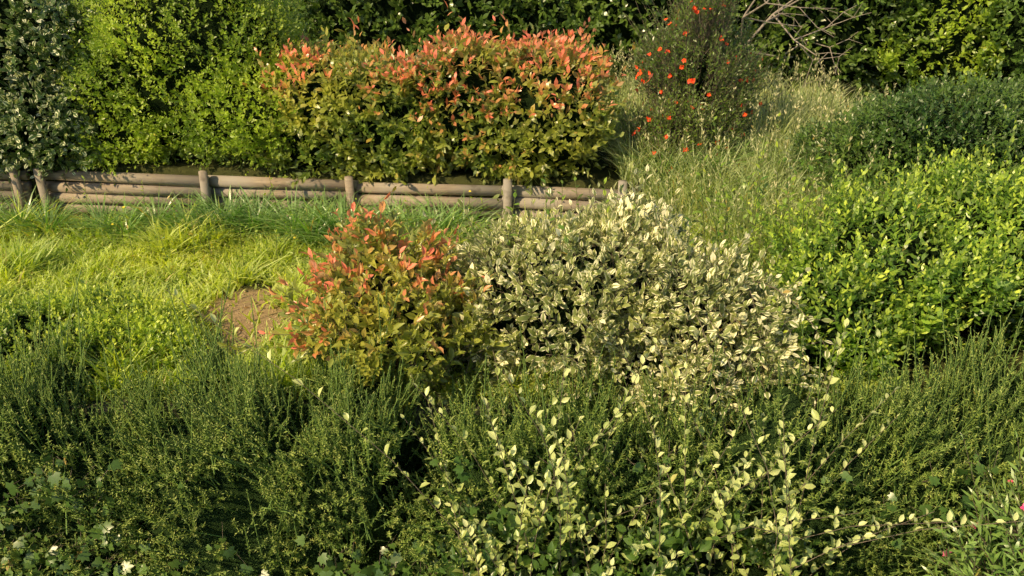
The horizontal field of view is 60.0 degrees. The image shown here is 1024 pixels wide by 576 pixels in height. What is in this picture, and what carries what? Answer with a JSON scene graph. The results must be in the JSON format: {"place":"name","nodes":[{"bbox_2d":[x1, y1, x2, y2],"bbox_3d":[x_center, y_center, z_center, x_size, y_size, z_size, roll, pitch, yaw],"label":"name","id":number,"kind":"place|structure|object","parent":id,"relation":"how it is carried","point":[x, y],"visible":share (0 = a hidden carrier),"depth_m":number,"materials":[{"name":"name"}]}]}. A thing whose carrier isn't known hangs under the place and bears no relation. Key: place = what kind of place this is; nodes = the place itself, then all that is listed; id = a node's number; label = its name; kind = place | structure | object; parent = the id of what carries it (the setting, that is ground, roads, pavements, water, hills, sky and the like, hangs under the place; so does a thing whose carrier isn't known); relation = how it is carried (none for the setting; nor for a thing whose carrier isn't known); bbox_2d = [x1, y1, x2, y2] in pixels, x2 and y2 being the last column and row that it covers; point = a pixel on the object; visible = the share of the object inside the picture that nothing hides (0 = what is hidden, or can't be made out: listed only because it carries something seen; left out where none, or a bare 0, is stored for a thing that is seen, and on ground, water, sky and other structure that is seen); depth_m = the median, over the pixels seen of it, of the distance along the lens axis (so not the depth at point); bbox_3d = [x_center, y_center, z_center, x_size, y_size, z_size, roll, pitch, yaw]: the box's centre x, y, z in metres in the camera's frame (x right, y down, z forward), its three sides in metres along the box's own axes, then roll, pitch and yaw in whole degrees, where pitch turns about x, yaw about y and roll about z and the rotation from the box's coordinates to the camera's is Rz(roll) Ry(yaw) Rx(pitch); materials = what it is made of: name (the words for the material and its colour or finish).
{"place":"outdoors","nodes":[
{"label":"outdoors","id":0,"kind":"place"},
{"bbox_2d":[0,173,911,440],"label":"lawn grass","id":1,"kind":"structure","parent":0,"point":[35,264],"depth_m":8.37,"materials":[{"name":"green plant"}]},
{"bbox_2d":[0,268,224,398],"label":"lime bush","id":2,"kind":"object","parent":1,"relation":"on","point":[95,317],"visible":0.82,"depth_m":6.85,"materials":[{"name":"green plant"}]},
{"bbox_2d":[0,32,1023,391],"bbox_3d":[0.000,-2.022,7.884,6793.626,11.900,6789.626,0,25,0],"label":"ground","id":3,"kind":"structure","parent":0,"point":[178,166],"depth_m":9.47,"materials":[{"name":"brown soil"}]},
{"bbox_2d":[0,0,106,191],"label":"variegated hedge","id":4,"kind":"object","parent":3,"relation":"on","point":[36,126],"visible":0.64,"depth_m":9.31,"materials":[{"name":"green plant"}]},
{"bbox_2d":[43,0,339,194],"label":"green bush","id":5,"kind":"object","parent":3,"relation":"on","point":[165,79],"visible":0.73,"depth_m":9.27,"materials":[{"name":"green plant"}]},
{"bbox_2d":[124,272,292,393],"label":"ground pebbles","id":6,"kind":"object","parent":3,"relation":"on","point":[245,306],"visible":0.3,"depth_m":7.77,"materials":[{"name":"brown stone"}]},
{"bbox_2d":[10,546,580,575],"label":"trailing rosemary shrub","id":7,"kind":"object","parent":3,"relation":"on","point":[362,565],"visible":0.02,"depth_m":6.45,"materials":[{"name":"green plant"}]},
{"bbox_2d":[0,166,627,231],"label":"retaining fence logs","id":8,"kind":"object","parent":3,"relation":"on","point":[131,184],"visible":0.45,"depth_m":9.59,"materials":[{"name":"brown wood"}]},
{"bbox_2d":[217,192,510,413],"bbox_3d":[-0.881,0.076,6.611,1.907,1.666,1.829,5,25,10],"label":"shrub","id":9,"kind":"object","parent":3,"relation":"on","point":[379,269],"visible":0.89,"depth_m":6.28,"materials":[{"name":"green plant"}]},
{"bbox_2d":[0,247,787,575],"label":"rosemary shrub","id":10,"kind":"object","parent":3,"relation":"on","point":[268,479],"depth_m":5.99,"materials":[{"name":"green plant"}]},
{"bbox_2d":[0,106,788,246],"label":"plant strap grass clumps","id":11,"kind":"object","parent":3,"relation":"on","point":[308,227],"visible":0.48,"depth_m":9.23,"materials":[{"name":"green plant"}]},
{"bbox_2d":[233,0,652,201],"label":"photinia hedge","id":12,"kind":"object","parent":3,"relation":"on","point":[454,102],"visible":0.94,"depth_m":9.12,"materials":[{"name":"green plant"}]},
{"bbox_2d":[0,35,941,280],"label":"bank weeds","id":13,"kind":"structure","parent":3,"relation":"on","point":[802,106],"depth_m":8.96,"materials":[{"name":"green plant"}]},
{"bbox_2d":[67,392,948,454],"bbox_3d":[0.000,1.969,7.003,28.000,2.512,0.270,0,25,0],"label":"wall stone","id":14,"kind":"object","parent":3,"relation":"on","point":[417,418],"visible":0.04,"depth_m":6.42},
{"bbox_2d":[0,440,1023,575],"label":"flowering shrub","id":15,"kind":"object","parent":3,"relation":"on","point":[398,561],"depth_m":5.94,"materials":[{"name":"green plant"}]},
{"bbox_2d":[165,288,1021,575],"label":"elaeagnus shrub","id":16,"kind":"object","parent":3,"relation":"on","point":[571,551],"visible":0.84,"depth_m":5.65,"materials":[{"name":"green plant"}]},
{"bbox_2d":[269,0,933,102],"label":"laurel hedge","id":17,"kind":"object","parent":3,"relation":"on","point":[609,22],"visible":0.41,"depth_m":12.09,"materials":[{"name":"green plant"}]},
{"bbox_2d":[423,161,833,468],"bbox_3d":[0.766,0.117,6.761,3.139,2.065,2.410,0,25,0],"label":"variegated bush","id":18,"kind":"object","parent":3,"relation":"on","point":[605,288],"visible":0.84,"depth_m":6.28,"materials":[{"name":"green plant"}]},
{"bbox_2d":[600,0,792,174],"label":"pomegranate bush","id":19,"kind":"object","parent":3,"relation":"on","point":[688,75],"visible":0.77,"depth_m":9.27,"materials":[{"name":"green plant"}]},
{"bbox_2d":[487,113,1023,335],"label":"upright plant shoots","id":20,"kind":"object","parent":3,"relation":"on","point":[757,205],"visible":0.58,"depth_m":7.22,"materials":[{"name":"green plant"}]},
{"bbox_2d":[681,273,847,435],"bbox_3d":[1.652,0.351,6.399,1.131,0.899,1.189,-12,27,-23],"label":"variegated shrub","id":21,"kind":"object","parent":3,"relation":"on","point":[713,335],"visible":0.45,"depth_m":6.14,"materials":[{"name":"green plant"}]},
{"bbox_2d":[739,0,871,93],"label":"bare branches","id":22,"kind":"object","parent":3,"relation":"on","point":[773,15],"visible":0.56,"depth_m":11.49,"materials":[{"name":"brown plant"}]},
{"bbox_2d":[617,253,1023,575],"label":"rosemary shrub","id":23,"kind":"object","parent":3,"relation":"on","point":[982,405],"depth_m":6.00,"materials":[{"name":"green plant"}]},
{"bbox_2d":[734,105,1023,384],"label":"lime bush","id":24,"kind":"object","parent":3,"relation":"on","point":[871,276],"visible":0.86,"depth_m":6.78,"materials":[{"name":"green plant"}]},
{"bbox_2d":[779,59,1023,211],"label":"round bush","id":25,"kind":"object","parent":3,"relation":"on","point":[976,112],"visible":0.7,"depth_m":8.08,"materials":[{"name":"green plant"}]},
{"bbox_2d":[861,0,1016,100],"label":"lime bush","id":26,"kind":"object","parent":3,"relation":"on","point":[954,37],"visible":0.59,"depth_m":11.92,"materials":[{"name":"green plant"}]},
{"bbox_2d":[921,430,1023,575],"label":"shrub","id":27,"kind":"object","parent":3,"relation":"on","point":[993,556],"visible":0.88,"depth_m":5.62,"materials":[{"name":"green plant"}]},
{"bbox_2d":[968,0,1023,97],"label":"dark shrub","id":28,"kind":"object","parent":3,"relation":"on","point":[1012,13],"visible":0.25,"depth_m":11.78,"materials":[{"name":"green plant"}]}
]}

